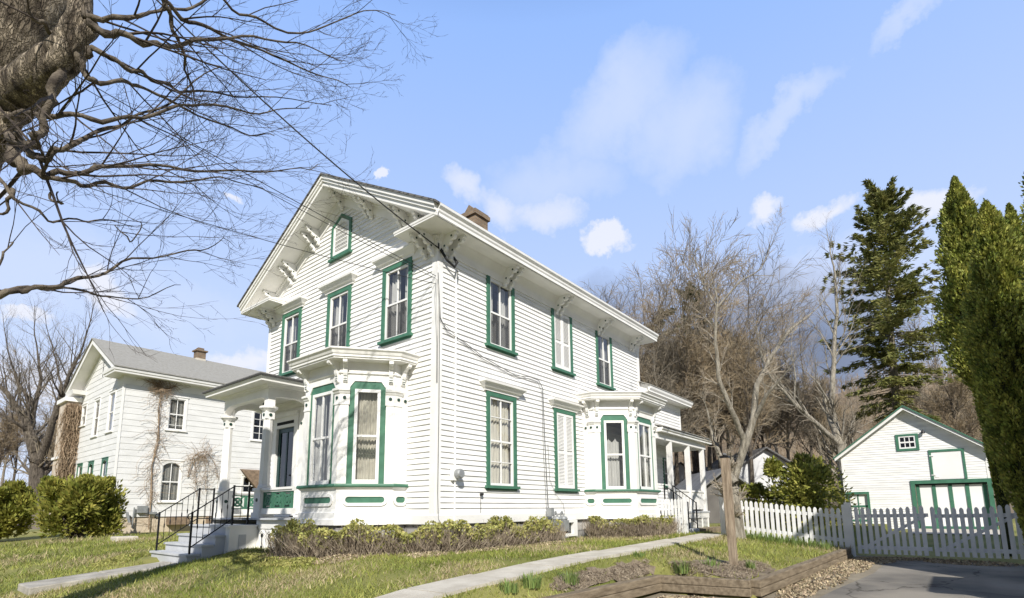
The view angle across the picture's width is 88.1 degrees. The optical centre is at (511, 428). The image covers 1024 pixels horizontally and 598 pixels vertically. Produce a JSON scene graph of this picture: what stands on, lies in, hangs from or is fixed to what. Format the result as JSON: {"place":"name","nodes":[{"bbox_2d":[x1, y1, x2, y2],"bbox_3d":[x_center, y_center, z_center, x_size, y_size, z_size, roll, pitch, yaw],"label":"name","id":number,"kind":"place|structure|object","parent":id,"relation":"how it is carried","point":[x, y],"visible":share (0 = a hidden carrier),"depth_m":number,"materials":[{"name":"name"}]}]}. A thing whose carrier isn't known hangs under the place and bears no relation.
{"place":"outdoors","nodes":[
{"label":"outdoors","id":0,"kind":"place"},
{"bbox_2d":[17,561,175,594],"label":"front walk","id":1,"kind":"structure","parent":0,"point":[28,588],"depth_m":9.89,"materials":[{"name":"concrete"}]},
{"bbox_2d":[0,519,1023,597],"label":"lawn","id":2,"kind":"structure","parent":0,"point":[30,536],"depth_m":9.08,"materials":[{"name":"green plant"}]},
{"bbox_2d":[0,479,39,539],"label":"juniper shrub","id":3,"kind":"object","parent":2,"relation":"on","point":[17,496],"visible":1,"depth_m":17.84,"materials":[{"name":"green plant"}]},
{"bbox_2d":[23,472,130,538],"bbox_3d":[-14.555,2.590,17.957,2.442,2.249,2.876,-7,-11,38],"label":"juniper shrub","id":4,"kind":"object","parent":2,"relation":"on","point":[80,505],"visible":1,"depth_m":17.48,"materials":[{"name":"green plant"}]},
{"bbox_2d":[48,338,265,533],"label":"neighbour house","id":5,"kind":"structure","parent":2,"relation":"on","point":[107,388],"depth_m":22.99,"materials":[{"name":"white wood"}]},
{"bbox_2d":[47,403,84,513],"bbox_3d":[-20.607,1.971,24.400,0.669,6.514,1.202,-7,-11,38],"label":"dry vine","id":6,"kind":"object","parent":5,"relation":"attached to","point":[71,421],"visible":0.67,"depth_m":24.59,"materials":[{"name":"brown plant"}]},
{"bbox_2d":[89,396,101,438],"bbox_3d":[-18.281,-0.472,23.680,0.980,1.800,0.670,-7,-11,38],"label":"window","id":7,"kind":"structure","parent":5,"relation":"in","point":[97,404],"depth_m":23.68,"materials":[{"name":"white paint"}]},
{"bbox_2d":[100,456,108,478],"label":"window","id":8,"kind":"structure","parent":5,"relation":"in","point":[104,463],"depth_m":22.05,"materials":[{"name":"white paint"}]},
{"bbox_2d":[103,388,116,433],"bbox_3d":[-16.621,-0.698,22.365,0.980,1.820,0.670,-7,-11,38],"label":"window","id":9,"kind":"structure","parent":5,"relation":"in","point":[112,395],"depth_m":22.37,"materials":[{"name":"white paint"}]},
{"bbox_2d":[130,377,187,531],"bbox_3d":[-14.748,1.097,22.063,0.189,6.982,2.133,-7,-11,38],"label":"dry vine","id":10,"kind":"object","parent":5,"relation":"attached to","point":[157,386],"visible":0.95,"depth_m":22.13,"materials":[{"name":"brown plant"}]},
{"bbox_2d":[156,459,183,502],"bbox_3d":[-14.512,2.225,22.450,0.211,1.810,0.940,-7,-11,38],"label":"window","id":11,"kind":"structure","parent":5,"relation":"in","point":[173,483],"depth_m":22.50,"materials":[{"name":"white paint"}]},
{"bbox_2d":[164,395,188,432],"bbox_3d":[-14.525,-0.639,22.905,0.211,1.530,0.860,-7,-11,38],"label":"window","id":12,"kind":"structure","parent":5,"relation":"in","point":[178,410],"depth_m":22.95,"materials":[{"name":"white paint"}]},
{"bbox_2d":[175,436,220,503],"bbox_3d":[-13.641,1.808,23.328,0.182,3.163,2.249,-7,-11,38],"label":"dry vine","id":13,"kind":"object","parent":5,"relation":"attached to","point":[203,463],"visible":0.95,"depth_m":23.29,"materials":[{"name":"brown plant"}]},
{"bbox_2d":[241,474,253,491],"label":"window","id":14,"kind":"structure","parent":5,"relation":"in","point":[244,481],"depth_m":24.86,"materials":[{"name":"white paint"}]},
{"bbox_2d":[250,411,262,441],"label":"window","id":15,"kind":"structure","parent":5,"relation":"in","point":[257,421],"depth_m":25.57,"materials":[{"name":"white paint"}]},
{"bbox_2d":[88,548,318,566],"bbox_3d":[-6.299,2.697,10.984,6.870,0.429,1.571,-5,-10,25],"label":"ground cover","id":16,"kind":"object","parent":2,"relation":"on","point":[247,554],"visible":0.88,"depth_m":10.21,"materials":[{"name":"green plant"}]},
{"bbox_2d":[0,0,438,360],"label":"maple tree","id":17,"kind":"object","parent":2,"relation":"on","point":[47,49],"visible":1,"depth_m":5.20,"materials":[{"name":"brown plant"}]},
{"bbox_2d":[262,515,570,558],"bbox_3d":[-1.429,2.132,10.697,6.695,0.745,2.607,3,-9,-22],"label":"foundation hedge","id":18,"kind":"object","parent":2,"relation":"on","point":[293,539],"visible":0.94,"depth_m":9.81,"materials":[{"name":"green plant"}]},
{"bbox_2d":[149,173,711,562],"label":"white house","id":19,"kind":"structure","parent":2,"relation":"on","point":[487,375],"depth_m":12.41,"materials":[{"name":"paint"}]},
{"bbox_2d":[71,80,433,277],"bbox_3d":[-4.319,-4.158,8.558,7.406,1.428,0.010,7,-12,-42],"label":"service wire","id":20,"kind":"object","parent":19,"relation":"attached to","point":[256,185],"visible":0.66,"depth_m":8.78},
{"bbox_2d":[78,76,435,275],"bbox_3d":[-4.299,-4.222,8.559,7.392,1.456,0.012,7,-12,-42],"label":"service wire","id":21,"kind":"object","parent":19,"relation":"attached to","point":[258,180],"visible":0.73,"depth_m":8.75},
{"bbox_2d":[90,188,435,283],"bbox_3d":[-4.544,-3.300,8.640,7.497,0.172,0.010,6,-11,-37],"label":"service wire","id":22,"kind":"object","parent":19,"relation":"attached to","point":[259,238],"visible":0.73,"depth_m":8.92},
{"bbox_2d":[270,410,299,516],"bbox_3d":[-5.994,0.939,13.899,1.380,2.730,0.180,-7,-11,38],"label":"entrance door","id":23,"kind":"structure","parent":19,"relation":"in","point":[286,425],"depth_m":14.01,"materials":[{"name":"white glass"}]},
{"bbox_2d":[273,296,306,376],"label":"window","id":24,"kind":"structure","parent":19,"relation":"in","point":[290,311],"depth_m":14.53,"materials":[{"name":"white paint"}]},
{"bbox_2d":[157,0,438,248],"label":"service wire","id":25,"kind":"object","parent":19,"relation":"attached to","point":[160,3],"visible":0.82,"depth_m":9.70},
{"bbox_2d":[317,271,357,347],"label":"window","id":26,"kind":"structure","parent":19,"relation":"in","point":[338,292],"depth_m":13.14,"materials":[{"name":"white paint"}]},
{"bbox_2d":[328,213,352,262],"bbox_3d":[-4.330,-4.897,13.383,0.960,1.200,0.090,-7,-11,38],"label":"attic louvre window","id":27,"kind":"structure","parent":19,"relation":"in","point":[347,250],"depth_m":13.37,"materials":[{"name":"green paint"}]},
{"bbox_2d":[371,241,416,346],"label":"window","id":28,"kind":"structure","parent":19,"relation":"in","point":[396,310],"depth_m":11.73,"materials":[{"name":"white paint"}]},
{"bbox_2d":[484,275,517,356],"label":"window","id":29,"kind":"structure","parent":19,"relation":"in","point":[500,302],"depth_m":12.50,"materials":[{"name":"white paint"}]},
{"bbox_2d":[479,378,526,490],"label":"window","id":30,"kind":"structure","parent":19,"relation":"in","point":[501,398],"depth_m":12.08,"materials":[{"name":"white paint"}]},
{"bbox_2d":[551,308,575,377],"bbox_3d":[1.377,-2.329,14.409,0.130,1.725,1.100,-7,-11,38],"label":"shuttered window","id":31,"kind":"structure","parent":19,"relation":"in","point":[561,326],"depth_m":14.40,"materials":[{"name":"white paint"}]},
{"bbox_2d":[548,397,584,492],"bbox_3d":[1.465,0.464,13.975,0.235,2.430,1.490,-7,-11,38],"label":"shuttered window","id":32,"kind":"structure","parent":19,"relation":"in","point":[565,448],"depth_m":13.98,"materials":[{"name":"white paint"}]},
{"bbox_2d":[565,520,577,536],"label":"basement window","id":33,"kind":"structure","parent":19,"relation":"in","point":[573,526],"depth_m":13.83,"materials":[{"name":"white paint"}]},
{"bbox_2d":[595,330,615,390],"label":"window","id":34,"kind":"structure","parent":19,"relation":"in","point":[604,360],"depth_m":16.33,"materials":[{"name":"white paint"}]},
{"bbox_2d":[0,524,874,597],"bbox_3d":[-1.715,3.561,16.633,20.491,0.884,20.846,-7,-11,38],"label":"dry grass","id":35,"kind":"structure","parent":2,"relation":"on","point":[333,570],"depth_m":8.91,"materials":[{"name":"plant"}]},
{"bbox_2d":[259,534,671,563],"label":"hedge litter","id":36,"kind":"object","parent":2,"relation":"on","point":[340,558],"visible":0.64,"depth_m":9.47,"materials":[{"name":"brown plant"}]},
{"bbox_2d":[498,579,518,593],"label":"daffodil clump","id":37,"kind":"object","parent":2,"relation":"on","point":[508,588],"visible":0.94,"depth_m":6.59,"materials":[{"name":"green plant"}]},
{"bbox_2d":[517,570,542,588],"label":"daffodil clump","id":38,"kind":"object","parent":2,"relation":"on","point":[529,580],"visible":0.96,"depth_m":6.91,"materials":[{"name":"green plant"}]},
{"bbox_2d":[577,514,683,538],"bbox_3d":[3.425,2.627,14.216,3.237,0.690,1.359,4,-10,-27],"label":"foundation hedge","id":39,"kind":"object","parent":2,"relation":"on","point":[643,525],"visible":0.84,"depth_m":13.79,"materials":[{"name":"green plant"}]},
{"bbox_2d":[549,558,775,595],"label":"bed mulch","id":40,"kind":"object","parent":2,"relation":"on","point":[699,566],"visible":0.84,"depth_m":8.57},
{"bbox_2d":[557,570,580,584],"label":"daffodil clump","id":41,"kind":"object","parent":40,"relation":"on","point":[573,577],"visible":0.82,"depth_m":7.40,"materials":[{"name":"green plant"}]},
{"bbox_2d":[672,558,689,573],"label":"daffodil clump","id":42,"kind":"object","parent":40,"relation":"on","point":[680,569],"visible":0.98,"depth_m":8.65,"materials":[{"name":"green plant"}]},
{"bbox_2d":[719,453,737,565],"bbox_3d":[3.817,1.445,9.311,0.153,2.050,0.182,-7,-11,38],"label":"wooden post","id":43,"kind":"object","parent":40,"relation":"on","point":[728,503],"visible":0.85,"depth_m":9.27,"materials":[{"name":"brown wood"}]},
{"bbox_2d":[661,497,688,533],"bbox_3d":[4.676,2.569,15.216,0.740,1.180,0.100,-7,-11,38],"label":"short picket fence","id":44,"kind":"object","parent":2,"relation":"on","point":[683,513],"visible":0.75,"depth_m":15.12,"materials":[{"name":"paint"}]},
{"bbox_2d":[673,462,692,486],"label":"house","id":45,"kind":"structure","parent":2,"relation":"on","point":[681,471],"depth_m":46.48,"materials":[{"name":"paint"}]},
{"bbox_2d":[541,548,851,597],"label":"timber edging","id":46,"kind":"object","parent":2,"relation":"on","point":[764,585],"visible":0.99,"depth_m":8.35,"materials":[{"name":"brown wood"}]},
{"bbox_2d":[674,468,759,522],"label":"shed","id":47,"kind":"structure","parent":2,"relation":"on","point":[713,506],"depth_m":27.16,"materials":[{"name":"grey wood"}]},
{"bbox_2d":[698,446,792,503],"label":"house","id":48,"kind":"structure","parent":2,"relation":"on","point":[759,454],"depth_m":36.47,"materials":[{"name":"white wood"}]},
{"bbox_2d":[680,205,839,538],"bbox_3d":[6.519,-1.216,13.813,3.478,8.443,4.689,-7,-11,38],"label":"bare tree","id":49,"kind":"object","parent":2,"relation":"on","point":[737,464],"visible":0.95,"depth_m":13.53,"materials":[{"name":"brown plant"}]},
{"bbox_2d":[739,481,786,526],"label":"bush","id":50,"kind":"object","parent":2,"relation":"on","point":[755,490],"visible":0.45,"depth_m":19.85,"materials":[{"name":"green plant"}]},
{"bbox_2d":[718,492,855,556],"bbox_3d":[6.941,2.428,13.602,3.085,1.730,0.155,-7,-11,38],"label":"picket fence","id":51,"kind":"object","parent":2,"relation":"on","point":[846,517],"visible":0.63,"depth_m":13.31,"materials":[{"name":"paint"}]},
{"bbox_2d":[854,506,932,555],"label":"picket gate","id":52,"kind":"structure","parent":51,"relation":"attached to","point":[921,515],"depth_m":12.13,"materials":[{"name":"paint"}]},
{"bbox_2d":[757,451,864,526],"bbox_3d":[10.582,2.249,19.145,3.392,2.943,4.453,-7,-11,38],"label":"laurel shrub","id":53,"kind":"object","parent":2,"relation":"on","point":[801,487],"visible":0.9,"depth_m":18.41,"materials":[{"name":"green plant"}]},
{"bbox_2d":[735,210,910,521],"bbox_3d":[15.719,-3.459,27.247,10.642,17.058,5.313,1,-9,-12],"label":"forked tree","id":54,"kind":"object","parent":2,"relation":"on","point":[836,439],"visible":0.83,"depth_m":27.04,"materials":[{"name":"grey plant"}]},
{"bbox_2d":[833,405,998,529],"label":"garage","id":55,"kind":"structure","parent":2,"relation":"on","point":[892,460],"depth_m":21.54,"materials":[{"name":"white paint"}]},
{"bbox_2d":[895,433,919,450],"bbox_3d":[16.296,0.559,21.812,0.760,0.690,0.065,-7,-11,38],"label":"window","id":56,"kind":"structure","parent":55,"relation":"in","point":[904,442],"depth_m":21.81,"materials":[{"name":"green paint"}]},
{"bbox_2d":[927,175,1013,556],"bbox_3d":[11.193,-1.747,12.647,1.803,9.518,1.967,-7,-11,38],"label":"arborvitae","id":57,"kind":"object","parent":2,"relation":"on","point":[958,211],"visible":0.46,"depth_m":12.92,"materials":[{"name":"green plant"}]},
{"bbox_2d":[930,505,1023,558],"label":"picket gate","id":58,"kind":"structure","parent":2,"relation":"on","point":[976,515],"depth_m":11.22,"materials":[{"name":"paint"}]},
{"bbox_2d":[953,198,1023,544],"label":"arborvitae","id":59,"kind":"object","parent":2,"relation":"on","point":[995,342],"visible":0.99,"depth_m":10.50,"materials":[{"name":"green plant"}]},
{"bbox_2d":[1004,202,1023,246],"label":"arborvitae","id":60,"kind":"object","parent":2,"relation":"on","point":[1012,216],"visible":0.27,"depth_m":13.80,"materials":[{"name":"green plant"}]},
{"bbox_2d":[1016,173,1023,333],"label":"arborvitae","id":61,"kind":"object","parent":2,"relation":"on","point":[1022,258],"visible":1,"depth_m":9.51,"materials":[{"name":"green plant"}]},
{"bbox_2d":[0,0,1023,486],"label":"sky","id":62,"kind":"structure","parent":0,"point":[578,127],"materials":[{"name":"blue"}]},
{"bbox_2d":[17,381,1014,528],"bbox_3d":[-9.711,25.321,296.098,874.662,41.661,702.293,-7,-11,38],"label":"hillside","id":63,"kind":"structure","parent":0,"point":[790,436],"depth_m":104.36,"materials":[{"name":"plant"}]},
{"bbox_2d":[0,359,36,486],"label":"bare tree","id":64,"kind":"object","parent":63,"relation":"on","point":[3,474],"visible":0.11,"depth_m":65.60,"materials":[{"name":"beige plant"}]},
{"bbox_2d":[0,356,42,480],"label":"bare tree","id":65,"kind":"object","parent":63,"relation":"on","point":[15,459],"visible":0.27,"depth_m":48.12,"materials":[{"name":"brown plant"}]},
{"bbox_2d":[0,342,57,473],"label":"bare tree","id":66,"kind":"object","parent":63,"relation":"on","point":[6,431],"visible":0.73,"depth_m":44.93,"materials":[{"name":"brown plant"}]},
{"bbox_2d":[22,363,70,466],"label":"bare tree","id":67,"kind":"object","parent":63,"relation":"on","point":[43,432],"visible":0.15,"depth_m":53.63,"materials":[{"name":"beige plant"}]},
{"bbox_2d":[0,282,117,499],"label":"oak tree","id":68,"kind":"object","parent":63,"relation":"on","point":[39,464],"visible":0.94,"depth_m":35.81,"materials":[{"name":"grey plant"}]},
{"bbox_2d":[0,359,981,484],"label":"hillside woods","id":69,"kind":"object","parent":63,"relation":"on","point":[799,450],"visible":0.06,"depth_m":105.58,"materials":[{"name":"brown plant"}]},
{"bbox_2d":[580,277,661,373],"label":"bare tree","id":70,"kind":"object","parent":63,"relation":"on","point":[612,305],"visible":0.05,"depth_m":35.64,"materials":[{"name":"beige plant"}]},
{"bbox_2d":[622,278,676,382],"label":"bare tree","id":71,"kind":"object","parent":63,"relation":"on","point":[650,321],"visible":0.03,"depth_m":38.85,"materials":[{"name":"brown plant"}]},
{"bbox_2d":[620,259,679,378],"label":"bare tree","id":72,"kind":"object","parent":63,"relation":"on","point":[645,291],"visible":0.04,"depth_m":49.53,"materials":[{"name":"brown plant"}]},
{"bbox_2d":[625,246,690,385],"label":"bare tree","id":73,"kind":"object","parent":63,"relation":"on","point":[644,308],"visible":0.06,"depth_m":40.95,"materials":[{"name":"brown plant"}]},
{"bbox_2d":[639,293,693,431],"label":"bare tree","id":74,"kind":"object","parent":63,"relation":"on","point":[671,382],"visible":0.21,"depth_m":33.67,"materials":[{"name":"beige plant"}]},
{"bbox_2d":[629,242,717,473],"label":"bare tree","id":75,"kind":"object","parent":63,"relation":"on","point":[694,463],"visible":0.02,"depth_m":45.50,"materials":[{"name":"brown plant"}]},
{"bbox_2d":[639,266,711,427],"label":"bare tree","id":76,"kind":"object","parent":63,"relation":"on","point":[666,320],"visible":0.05,"depth_m":44.03,"materials":[{"name":"beige plant"}]},
{"bbox_2d":[648,264,714,478],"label":"bare tree","id":77,"kind":"object","parent":63,"relation":"on","point":[663,319],"visible":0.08,"depth_m":39.65,"materials":[{"name":"beige plant"}]},
{"bbox_2d":[642,270,729,371],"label":"bare tree","id":78,"kind":"object","parent":63,"relation":"on","point":[696,303],"visible":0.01,"depth_m":46.06,"materials":[{"name":"brown plant"}]},
{"bbox_2d":[640,230,737,472],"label":"bare tree","id":79,"kind":"object","parent":63,"relation":"on","point":[697,458],"visible":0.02,"depth_m":50.01,"materials":[{"name":"brown plant"}]},
{"bbox_2d":[642,233,742,486],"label":"bare tree","id":80,"kind":"object","parent":63,"relation":"on","point":[676,463],"visible":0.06,"depth_m":43.31,"materials":[{"name":"brown plant"}]},
{"bbox_2d":[667,281,718,467],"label":"bare tree","id":81,"kind":"object","parent":63,"relation":"on","point":[693,320],"visible":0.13,"depth_m":49.18,"materials":[{"name":"beige plant"}]},
{"bbox_2d":[639,221,752,510],"bbox_3d":[11.725,-4.082,35.009,6.874,19.428,8.121,2,-9,-14],"label":"bare tree","id":82,"kind":"object","parent":63,"relation":"on","point":[669,359],"visible":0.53,"depth_m":35.00,"materials":[{"name":"beige plant"}]},
{"bbox_2d":[640,238,754,452],"bbox_3d":[12.444,-3.735,35.639,8.454,19.067,8.053,-5,-10,28],"label":"bare tree","id":83,"kind":"object","parent":63,"relation":"on","point":[696,362],"visible":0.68,"depth_m":34.83,"materials":[{"name":"brown plant"}]},
{"bbox_2d":[659,210,760,470],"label":"bare tree","id":84,"kind":"object","parent":63,"relation":"on","point":[709,459],"visible":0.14,"depth_m":42.22,"materials":[{"name":"beige plant"}]},
{"bbox_2d":[655,211,781,468],"bbox_3d":[14.372,-5.119,38.737,8.441,22.074,7.920,6,-11,-38],"label":"bare tree","id":85,"kind":"object","parent":63,"relation":"on","point":[741,342],"visible":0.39,"depth_m":38.56,"materials":[{"name":"brown plant"}]},
{"bbox_2d":[695,236,763,461],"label":"bare tree","id":86,"kind":"object","parent":63,"relation":"on","point":[714,454],"visible":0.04,"depth_m":48.88,"materials":[{"name":"brown plant"}]},
{"bbox_2d":[699,289,766,440],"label":"bare tree","id":87,"kind":"object","parent":63,"relation":"on","point":[735,328],"visible":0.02,"depth_m":53.66,"materials":[{"name":"brown plant"}]},
{"bbox_2d":[688,254,784,455],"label":"bare tree","id":88,"kind":"object","parent":63,"relation":"on","point":[734,437],"visible":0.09,"depth_m":43.60,"materials":[{"name":"beige plant"}]},
{"bbox_2d":[705,252,814,498],"bbox_3d":[17.138,-3.937,36.579,7.486,19.238,5.624,-4,-10,24],"label":"bare tree","id":89,"kind":"object","parent":63,"relation":"on","point":[742,403],"visible":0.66,"depth_m":36.42,"materials":[{"name":"brown plant"}]},
{"bbox_2d":[707,225,827,442],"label":"bare tree","id":90,"kind":"object","parent":63,"relation":"on","point":[772,391],"visible":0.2,"depth_m":44.64,"materials":[{"name":"beige plant"}]},
{"bbox_2d":[741,305,795,453],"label":"bare tree","id":91,"kind":"object","parent":63,"relation":"on","point":[776,449],"visible":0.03,"depth_m":60.49,"materials":[{"name":"beige plant"}]},
{"bbox_2d":[739,293,810,452],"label":"bare tree","id":92,"kind":"object","parent":63,"relation":"on","point":[765,429],"visible":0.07,"depth_m":50.19,"materials":[{"name":"brown plant"}]},
{"bbox_2d":[731,277,821,448],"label":"bare tree","id":93,"kind":"object","parent":63,"relation":"on","point":[784,419],"visible":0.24,"depth_m":47.12,"materials":[{"name":"brown plant"}]},
{"bbox_2d":[752,289,826,459],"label":"bare tree","id":94,"kind":"object","parent":63,"relation":"on","point":[795,434],"visible":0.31,"depth_m":50.28,"materials":[{"name":"beige plant"}]},
{"bbox_2d":[769,296,854,456],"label":"bare tree","id":95,"kind":"object","parent":63,"relation":"on","point":[816,414],"visible":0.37,"depth_m":53.06,"materials":[{"name":"brown plant"}]},
{"bbox_2d":[791,326,843,491],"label":"bare tree","id":96,"kind":"object","parent":63,"relation":"on","point":[815,440],"visible":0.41,"depth_m":52.45,"materials":[{"name":"beige plant"}]},
{"bbox_2d":[833,370,869,447],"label":"bare tree","id":97,"kind":"object","parent":63,"relation":"on","point":[848,420],"visible":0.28,"depth_m":58.72,"materials":[{"name":"beige plant"}]},
{"bbox_2d":[819,175,962,423],"bbox_3d":[27.224,-6.570,37.983,9.641,24.184,9.183,-7,-11,38],"label":"spruce tree","id":98,"kind":"object","parent":63,"relation":"on","point":[882,269],"visible":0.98,"depth_m":37.63,"materials":[{"name":"green plant"}]},
{"bbox_2d":[887,314,950,414],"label":"bare tree","id":99,"kind":"object","parent":63,"relation":"on","point":[915,374],"visible":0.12,"depth_m":51.41,"materials":[{"name":"brown plant"}]},
{"bbox_2d":[894,309,981,440],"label":"bare tree","id":100,"kind":"object","parent":63,"relation":"on","point":[945,406],"visible":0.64,"depth_m":39.73,"materials":[{"name":"brown plant"}]},
{"bbox_2d":[901,285,977,433],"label":"bare tree","id":101,"kind":"object","parent":63,"relation":"on","point":[924,393],"visible":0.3,"depth_m":45.96,"materials":[{"name":"beige plant"}]},
{"bbox_2d":[948,387,981,439],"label":"bare tree","id":102,"kind":"object","parent":63,"relation":"on","point":[969,413],"visible":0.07,"depth_m":44.28,"materials":[{"name":"beige plant"}]},
{"bbox_2d":[375,533,725,597],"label":"side path","id":103,"kind":"structure","parent":0,"point":[452,586],"depth_m":7.60,"materials":[{"name":"concrete"}]},
{"bbox_2d":[644,555,927,597],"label":"verge","id":104,"kind":"structure","parent":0,"point":[853,577],"depth_m":9.16,"materials":[{"name":"brown gravel"}]},
{"bbox_2d":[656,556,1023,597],"bbox_3d":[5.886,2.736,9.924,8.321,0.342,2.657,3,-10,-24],"label":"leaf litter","id":105,"kind":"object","parent":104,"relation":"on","point":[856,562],"visible":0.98,"depth_m":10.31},
{"bbox_2d":[819,561,1023,597],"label":"driveway","id":106,"kind":"structure","parent":0,"point":[909,579],"depth_m":8.86,"materials":[{"name":"grey asphalt"}]},
{"bbox_2d":[912,529,999,534],"bbox_3d":[16.269,3.745,19.310,2.800,0.067,3.200,-7,-11,38],"label":"garage apron","id":107,"kind":"object","parent":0,"point":[929,531],"visible":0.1,"depth_m":19.25,"materials":[{"name":"concrete"}]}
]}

